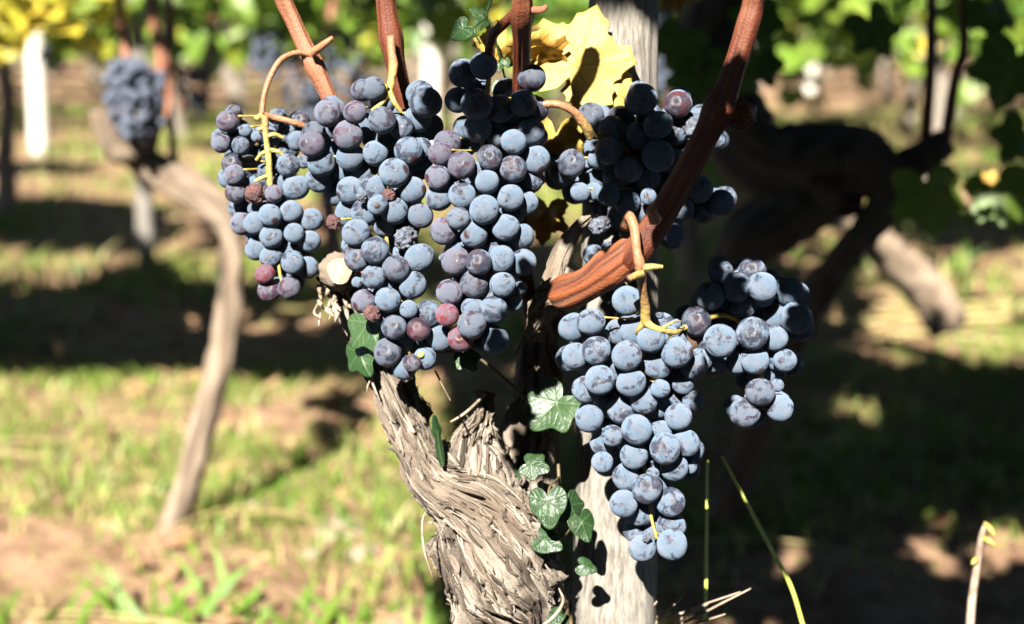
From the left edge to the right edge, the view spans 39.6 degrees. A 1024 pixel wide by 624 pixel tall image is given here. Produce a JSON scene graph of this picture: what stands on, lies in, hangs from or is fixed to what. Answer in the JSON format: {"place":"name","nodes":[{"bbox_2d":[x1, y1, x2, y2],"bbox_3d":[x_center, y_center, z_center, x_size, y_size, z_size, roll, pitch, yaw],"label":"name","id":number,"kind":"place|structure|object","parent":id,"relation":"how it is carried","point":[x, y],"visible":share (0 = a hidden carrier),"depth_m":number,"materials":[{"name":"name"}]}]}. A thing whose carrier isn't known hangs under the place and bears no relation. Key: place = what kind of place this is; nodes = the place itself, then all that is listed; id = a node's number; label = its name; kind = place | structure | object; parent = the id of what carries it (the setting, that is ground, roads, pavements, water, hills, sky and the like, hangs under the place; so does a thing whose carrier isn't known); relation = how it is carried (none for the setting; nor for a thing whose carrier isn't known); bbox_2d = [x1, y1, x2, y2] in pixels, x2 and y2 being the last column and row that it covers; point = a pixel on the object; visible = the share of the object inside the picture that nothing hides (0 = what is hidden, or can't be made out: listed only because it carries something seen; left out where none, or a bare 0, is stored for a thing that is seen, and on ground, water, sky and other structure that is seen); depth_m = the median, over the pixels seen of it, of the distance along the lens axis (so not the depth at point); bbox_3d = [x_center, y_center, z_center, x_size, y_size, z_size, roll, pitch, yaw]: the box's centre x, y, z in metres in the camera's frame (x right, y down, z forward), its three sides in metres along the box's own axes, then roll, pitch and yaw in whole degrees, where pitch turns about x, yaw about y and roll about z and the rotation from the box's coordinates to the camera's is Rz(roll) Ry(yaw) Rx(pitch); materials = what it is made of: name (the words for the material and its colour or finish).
{"place":"outdoors","nodes":[
{"label":"outdoors","id":0,"kind":"place"},
{"bbox_2d":[0,545,451,623],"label":"grass","id":1,"kind":"structure","parent":0,"point":[120,604],"depth_m":1.63,"materials":[{"name":"green plant"}]},
{"bbox_2d":[249,30,288,83],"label":"grape bunch","id":2,"kind":"object","parent":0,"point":[270,57],"visible":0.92,"depth_m":2.69,"materials":[{"name":"blue food"}]},
{"bbox_2d":[312,25,362,94],"bbox_3d":[-0.329,-0.479,2.703,0.096,0.131,0.074,0,12,0],"label":"grape bunch","id":3,"kind":"object","parent":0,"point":[343,63],"visible":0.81,"depth_m":2.69,"materials":[{"name":"blue food"}]},
{"bbox_2d":[0,34,1023,623],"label":"ground","id":4,"kind":"structure","parent":0,"point":[866,580],"depth_m":2.51,"materials":[{"name":"soil"}]},
{"bbox_2d":[14,57,19,65],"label":"grape vine","id":5,"kind":"object","parent":4,"relation":"on","point":[16,62],"visible":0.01,"depth_m":17.58,"materials":[{"name":"yellow plant"}]},
{"bbox_2d":[25,29,49,157],"bbox_3d":[-2.327,-1.419,6.889,0.099,1.401,0.093,0,12,0],"label":"stake","id":6,"kind":"object","parent":4,"relation":"on","point":[37,108],"visible":0.59,"depth_m":6.94,"materials":[{"name":"white wood"}]},
{"bbox_2d":[10,23,73,69],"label":"grape vine","id":7,"kind":"object","parent":4,"relation":"on","point":[18,54],"visible":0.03,"depth_m":9.38,"materials":[{"name":"yellow plant"}]},
{"bbox_2d":[45,64,50,76],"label":"grape vine","id":8,"kind":"object","parent":4,"relation":"on","point":[48,73],"visible":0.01,"depth_m":14.91,"materials":[{"name":"brown plant"}]},
{"bbox_2d":[43,21,89,69],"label":"grape vine","id":9,"kind":"object","parent":4,"relation":"on","point":[84,57],"visible":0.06,"depth_m":7.78,"materials":[{"name":"brown plant"}]},
{"bbox_2d":[0,0,138,213],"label":"grape vine","id":10,"kind":"object","parent":4,"relation":"on","point":[100,13],"visible":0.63,"depth_m":4.57,"materials":[{"name":"yellow plant"}]},
{"bbox_2d":[88,37,113,66],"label":"grape bunch","id":11,"kind":"object","parent":10,"relation":"hanging from","point":[93,55],"visible":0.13,"depth_m":3.99,"materials":[{"name":"green plant"}]},
{"bbox_2d":[50,23,97,86],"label":"grape vine","id":12,"kind":"object","parent":4,"relation":"on","point":[93,78],"visible":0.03,"depth_m":12.76,"materials":[{"name":"brown plant"}]},
{"bbox_2d":[44,24,108,102],"bbox_3d":[-3.139,-2.334,10.679,1.184,1.609,0.817,0,12,0],"label":"grape vine","id":13,"kind":"object","parent":4,"relation":"on","point":[102,93],"depth_m":10.80,"materials":[{"name":"brown plant"}]},
{"bbox_2d":[103,470,117,479],"bbox_3d":[-0.615,0.248,2.169,0.025,0.014,0.019,0,12,0],"label":"stone","id":14,"kind":"object","parent":4,"relation":"on","point":[113,476],"visible":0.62,"depth_m":2.16,"materials":[{"name":"beige stone"}]},
{"bbox_2d":[0,0,244,537],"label":"grape vine","id":15,"kind":"object","parent":4,"relation":"on","point":[191,187],"visible":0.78,"depth_m":1.92,"materials":[{"name":"brown plant"}]},
{"bbox_2d":[101,56,152,140],"bbox_3d":[-0.502,-0.279,1.860,0.068,0.108,0.056,0,12,0],"label":"grape bunch","id":16,"kind":"object","parent":15,"relation":"hanging from","point":[128,89],"visible":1,"depth_m":1.85,"materials":[{"name":"food"}]},
{"bbox_2d":[137,69,166,136],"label":"grape bunch","id":17,"kind":"object","parent":15,"relation":"hanging from","point":[156,86],"visible":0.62,"depth_m":1.87,"materials":[{"name":"blue food"}]},
{"bbox_2d":[181,64,211,118],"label":"grape bunch","id":18,"kind":"object","parent":15,"relation":"hanging from","point":[194,77],"visible":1,"depth_m":3.19,"materials":[{"name":"food"}]},
{"bbox_2d":[278,49,319,118],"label":"grape bunch","id":19,"kind":"object","parent":15,"relation":"hanging from","point":[290,63],"visible":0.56,"depth_m":2.74,"materials":[{"name":"food"}]},
{"bbox_2d":[301,86,320,121],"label":"grape bunch","id":20,"kind":"object","parent":15,"relation":"hanging from","point":[305,101],"visible":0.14,"depth_m":2.79,"materials":[{"name":"food"}]},
{"bbox_2d":[344,73,370,113],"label":"grape bunch","id":21,"kind":"object","parent":15,"relation":"hanging from","point":[353,79],"visible":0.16,"depth_m":2.74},
{"bbox_2d":[127,0,155,269],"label":"stake","id":22,"kind":"object","parent":4,"relation":"on","point":[145,226],"visible":0.34,"depth_m":3.90,"materials":[{"name":"grey wood"}]},
{"bbox_2d":[44,3,280,139],"bbox_3d":[-1.826,-1.827,7.716,1.376,1.870,0.950,0,12,0],"label":"grape vine","id":23,"kind":"object","parent":4,"relation":"on","point":[179,120],"visible":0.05,"depth_m":7.86,"materials":[{"name":"green plant"}]},
{"bbox_2d":[150,13,250,115],"bbox_3d":[-2.205,-1.987,9.285,1.163,1.510,0.847,0,12,0],"label":"grape vine","id":24,"kind":"object","parent":4,"relation":"on","point":[241,15],"visible":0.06,"depth_m":9.39,"materials":[{"name":"brown plant"}]},
{"bbox_2d":[88,0,386,121],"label":"grape vine","id":25,"kind":"object","parent":4,"relation":"on","point":[229,26],"visible":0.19,"depth_m":6.53,"materials":[{"name":"green plant"}]},
{"bbox_2d":[236,71,240,85],"bbox_3d":[-2.016,-1.917,10.300,0.091,0.952,0.085,0,12,0],"label":"stake","id":26,"kind":"object","parent":4,"relation":"on","point":[239,76],"visible":0.02,"depth_m":10.33,"materials":[{"name":"beige wood"}]},
{"bbox_2d":[243,500,268,510],"bbox_3d":[-0.365,0.280,2.021,0.040,0.024,0.029,0,12,0],"label":"stone","id":27,"kind":"object","parent":4,"relation":"on","point":[252,503],"visible":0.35,"depth_m":2.02,"materials":[{"name":"beige stone"}]},
{"bbox_2d":[241,20,275,96],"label":"grape vine","id":28,"kind":"object","parent":4,"relation":"on","point":[243,78],"depth_m":10.92,"materials":[{"name":"brown plant"}]},
{"bbox_2d":[127,0,414,254],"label":"grape vine","id":29,"kind":"object","parent":4,"relation":"on","point":[198,19],"visible":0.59,"depth_m":3.38,"materials":[{"name":"green plant"}]},
{"bbox_2d":[37,45,67,75],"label":"grape bunch","id":30,"kind":"object","parent":29,"relation":"hanging from","point":[42,53],"visible":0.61,"depth_m":3.99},
{"bbox_2d":[300,548,321,559],"bbox_3d":[-0.262,0.316,1.850,0.031,0.018,0.024,0,12,0],"label":"stone","id":31,"kind":"object","parent":4,"relation":"on","point":[307,553],"visible":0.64,"depth_m":1.84,"materials":[{"name":"beige stone"}]},
{"bbox_2d":[236,0,421,89],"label":"grape vine","id":32,"kind":"object","parent":4,"relation":"on","point":[406,30],"visible":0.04,"depth_m":9.27,"materials":[{"name":"green plant"}]},
{"bbox_2d":[315,519,363,542],"bbox_3d":[-0.232,0.301,1.925,0.069,0.038,0.054,0,12,0],"label":"stone","id":33,"kind":"object","parent":4,"relation":"on","point":[358,528],"visible":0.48,"depth_m":1.91,"materials":[{"name":"beige stone"}]},
{"bbox_2d":[341,49,350,76],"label":"grape vine","id":34,"kind":"object","parent":4,"relation":"on","point":[344,70],"visible":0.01,"depth_m":14.95,"materials":[{"name":"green plant"}]},
{"bbox_2d":[248,3,468,77],"bbox_3d":[-0.813,-1.768,7.873,1.322,1.676,1.016,0,12,0],"label":"grape vine","id":35,"kind":"object","parent":4,"relation":"on","point":[361,68],"visible":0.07,"depth_m":7.86,"materials":[{"name":"green plant"}]},
{"bbox_2d":[343,545,378,561],"bbox_3d":[-0.195,0.318,1.849,0.050,0.026,0.035,0,12,0],"label":"stone","id":36,"kind":"object","parent":4,"relation":"on","point":[361,550],"visible":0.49,"depth_m":1.84,"materials":[{"name":"beige stone"}]},
{"bbox_2d":[344,5,411,79],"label":"grape vine","id":37,"kind":"object","parent":4,"relation":"on","point":[378,73],"depth_m":10.77,"materials":[{"name":"green plant"}]},
{"bbox_2d":[406,15,421,80],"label":"grape vine","id":38,"kind":"object","parent":4,"relation":"on","point":[416,74],"visible":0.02,"depth_m":12.76,"materials":[{"name":"brown plant"}]},
{"bbox_2d":[422,8,439,164],"bbox_3d":[-0.355,-1.286,6.143,0.090,1.451,0.083,0,12,0],"label":"stake","id":39,"kind":"object","parent":4,"relation":"on","point":[431,61],"visible":0.33,"depth_m":6.16,"materials":[{"name":"white wood"}]},
{"bbox_2d":[441,53,443,75],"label":"grape vine","id":40,"kind":"object","parent":4,"relation":"on","point":[442,65],"depth_m":14.91,"materials":[{"name":"brown plant"}]},
{"bbox_2d":[400,5,509,53],"bbox_3d":[-0.300,-2.153,8.998,1.458,1.981,1.006,0,12,0],"label":"grape vine","id":41,"kind":"object","parent":4,"relation":"on","point":[478,51],"visible":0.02,"depth_m":9.06,"materials":[{"name":"green plant"}]},
{"bbox_2d":[322,0,588,160],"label":"grape vine","id":42,"kind":"object","parent":4,"relation":"on","point":[453,53],"visible":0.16,"depth_m":6.34,"materials":[{"name":"green plant"}]},
{"bbox_2d":[346,313,596,623],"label":"ivy","id":43,"kind":"object","parent":4,"relation":"on","point":[549,404],"visible":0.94,"depth_m":0.72,"materials":[{"name":"green plant"}]},
{"bbox_2d":[440,0,559,123],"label":"grape vine","id":44,"kind":"object","parent":4,"relation":"on","point":[471,49],"visible":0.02,"depth_m":7.90,"materials":[{"name":"green plant"}]},
{"bbox_2d":[498,28,511,80],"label":"grape vine","id":45,"kind":"object","parent":4,"relation":"on","point":[500,76],"depth_m":10.73,"materials":[{"name":"green plant"}]},
{"bbox_2d":[253,0,764,623],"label":"grape vine","id":46,"kind":"object","parent":4,"relation":"on","point":[487,560],"visible":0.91,"depth_m":0.73,"materials":[{"name":"brown plant"}]},
{"bbox_2d":[211,105,323,301],"bbox_3d":[-0.130,-0.060,0.757,0.064,0.101,0.073,0,12,0],"label":"grape bunch","id":47,"kind":"object","parent":46,"relation":"hanging from","point":[276,225],"visible":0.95,"depth_m":0.74,"materials":[{"name":"food"}]},
{"bbox_2d":[299,76,450,379],"bbox_3d":[-0.068,-0.045,0.724,0.077,0.149,0.089,0,12,0],"label":"grape bunch","id":48,"kind":"object","parent":46,"relation":"hanging from","point":[344,168],"visible":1,"depth_m":0.70,"materials":[{"name":"food"}]},
{"bbox_2d":[450,0,509,92],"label":"ivy sprig","id":49,"kind":"object","parent":46,"relation":"hanging from","point":[461,31],"visible":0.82,"depth_m":0.73,"materials":[{"name":"green plant"}]},
{"bbox_2d":[425,52,550,354],"bbox_3d":[-0.012,-0.057,0.714,0.062,0.146,0.092,0,12,0],"label":"grape bunch","id":50,"kind":"object","parent":46,"relation":"hanging from","point":[483,233],"visible":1,"depth_m":0.69,"materials":[{"name":"plant"}]},
{"bbox_2d":[555,283,712,561],"bbox_3d":[0.061,0.053,0.702,0.077,0.138,0.083,0,12,0],"label":"grape bunch","id":51,"kind":"object","parent":46,"relation":"hanging from","point":[647,446],"visible":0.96,"depth_m":0.68,"materials":[{"name":"food"}]},
{"bbox_2d":[542,81,736,263],"bbox_3d":[0.068,-0.074,0.746,0.104,0.095,0.078,0,12,0],"label":"grape bunch","id":52,"kind":"object","parent":46,"relation":"hanging from","point":[634,148],"visible":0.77,"depth_m":0.72,"materials":[{"name":"food"}]},
{"bbox_2d":[675,255,814,427],"bbox_3d":[0.118,0.015,0.723,0.070,0.090,0.084,0,12,0],"label":"grape bunch","id":53,"kind":"object","parent":46,"relation":"hanging from","point":[744,319],"visible":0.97,"depth_m":0.70,"materials":[{"name":"food"}]},
{"bbox_2d":[0,174,1023,623],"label":"leaf litter","id":54,"kind":"object","parent":4,"relation":"on","point":[174,536],"visible":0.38,"depth_m":2.30,"materials":[{"name":"brown plant"}]},
{"bbox_2d":[406,0,704,281],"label":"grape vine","id":55,"kind":"object","parent":4,"relation":"on","point":[439,23],"visible":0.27,"depth_m":2.97,"materials":[{"name":"green plant"}]},
{"bbox_2d":[572,0,658,623],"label":"wooden post","id":56,"kind":"object","parent":4,"relation":"on","point":[619,586],"visible":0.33,"depth_m":0.76,"materials":[{"name":"grey wood"}]},
{"bbox_2d":[504,0,808,109],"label":"grape vine","id":57,"kind":"object","parent":4,"relation":"on","point":[792,97],"visible":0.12,"depth_m":5.20,"materials":[{"name":"green plant"}]},
{"bbox_2d":[533,0,819,53],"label":"grape vine","id":58,"kind":"object","parent":4,"relation":"on","point":[795,39],"visible":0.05,"depth_m":6.36,"materials":[{"name":"green plant"}]},
{"bbox_2d":[704,460,708,623],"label":"grass stalk","id":59,"kind":"object","parent":4,"relation":"on","point":[706,555],"depth_m":0.81,"materials":[{"name":"plant"}]},
{"bbox_2d":[721,456,804,623],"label":"weed stem","id":60,"kind":"object","parent":4,"relation":"on","point":[782,569],"visible":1,"depth_m":0.78,"materials":[{"name":"plant"}]},
{"bbox_2d":[673,1,852,92],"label":"grape vine","id":61,"kind":"object","parent":4,"relation":"on","point":[807,29],"visible":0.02,"depth_m":7.80,"materials":[{"name":"green plant"}]},
{"bbox_2d":[761,4,825,86],"bbox_3d":[2.294,-2.815,12.833,1.302,1.651,1.001,0,12,0],"label":"grape vine","id":62,"kind":"object","parent":4,"relation":"on","point":[787,18],"depth_m":12.83,"materials":[{"name":"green plant"}]},
{"bbox_2d":[785,14,829,75],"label":"grape vine","id":63,"kind":"object","parent":4,"relation":"on","point":[824,72],"visible":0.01,"depth_m":14.98,"materials":[{"name":"beige plant"}]},
{"bbox_2d":[803,35,816,92],"bbox_3d":[2.549,-2.132,12.141,0.113,0.604,0.106,0,12,0],"label":"stake","id":64,"kind":"object","parent":4,"relation":"on","point":[811,70],"visible":0.18,"depth_m":12.12,"materials":[{"name":"white wood"}]},
{"bbox_2d":[658,0,1023,524],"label":"grape vine","id":65,"kind":"object","parent":4,"relation":"on","point":[801,182],"visible":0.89,"depth_m":1.42,"materials":[{"name":"brown plant"}]},
{"bbox_2d":[658,8,675,96],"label":"grape bunch","id":66,"kind":"object","parent":65,"relation":"hanging from","point":[661,64],"visible":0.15,"depth_m":2.40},
{"bbox_2d":[816,4,924,88],"bbox_3d":[3.362,-2.844,12.511,1.436,1.863,1.045,0,12,0],"label":"grape vine","id":67,"kind":"object","parent":4,"relation":"on","point":[882,70],"visible":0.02,"depth_m":12.69,"materials":[{"name":"brown plant"}]},
{"bbox_2d":[817,3,953,102],"bbox_3d":[2.890,-2.355,10.779,1.267,1.607,0.974,0,12,0],"label":"grape vine","id":68,"kind":"object","parent":4,"relation":"on","point":[888,88],"visible":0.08,"depth_m":10.83,"materials":[{"name":"brown plant"}]},
{"bbox_2d":[776,0,1016,338],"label":"grape vine","id":69,"kind":"object","parent":4,"relation":"on","point":[920,284],"visible":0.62,"depth_m":3.08,"materials":[{"name":"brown plant"}]},
{"bbox_2d":[781,0,1023,180],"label":"grape vine","id":70,"kind":"object","parent":4,"relation":"on","point":[971,90],"visible":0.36,"depth_m":5.08,"materials":[{"name":"green plant"}]},
{"bbox_2d":[789,1,1021,136],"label":"grape vine","id":71,"kind":"object","parent":4,"relation":"on","point":[908,120],"visible":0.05,"depth_m":7.87,"materials":[{"name":"brown plant"}]},
{"bbox_2d":[790,0,1023,101],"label":"grape vine","id":72,"kind":"object","parent":4,"relation":"on","point":[830,6],"visible":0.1,"depth_m":6.39,"materials":[{"name":"green plant"}]},
{"bbox_2d":[923,2,1022,120],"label":"grape vine","id":73,"kind":"object","parent":4,"relation":"on","point":[963,76],"visible":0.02,"depth_m":9.15,"materials":[{"name":"green plant"}]},
{"bbox_2d":[0,296,1023,623],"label":"grass","id":74,"kind":"structure","parent":0,"point":[210,502],"depth_m":2.20,"materials":[{"name":"green plant"}]},
{"bbox_2d":[0,100,1023,344],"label":"grass","id":75,"kind":"structure","parent":0,"point":[204,282],"depth_m":4.09,"materials":[{"name":"green plant"}]},
{"bbox_2d":[0,201,1023,623],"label":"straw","id":76,"kind":"object","parent":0,"point":[902,319],"visible":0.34,"depth_m":2.82,"materials":[{"name":"beige plant"}]},
{"bbox_2d":[654,588,750,623],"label":"dry grass tuft","id":77,"kind":"object","parent":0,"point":[661,618],"visible":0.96,"depth_m":0.78,"materials":[{"name":"beige plant"}]},
{"bbox_2d":[966,521,995,623],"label":"dry stalk","id":78,"kind":"object","parent":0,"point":[974,581],"visible":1,"depth_m":0.86,"materials":[{"name":"beige plant"}]}
]}

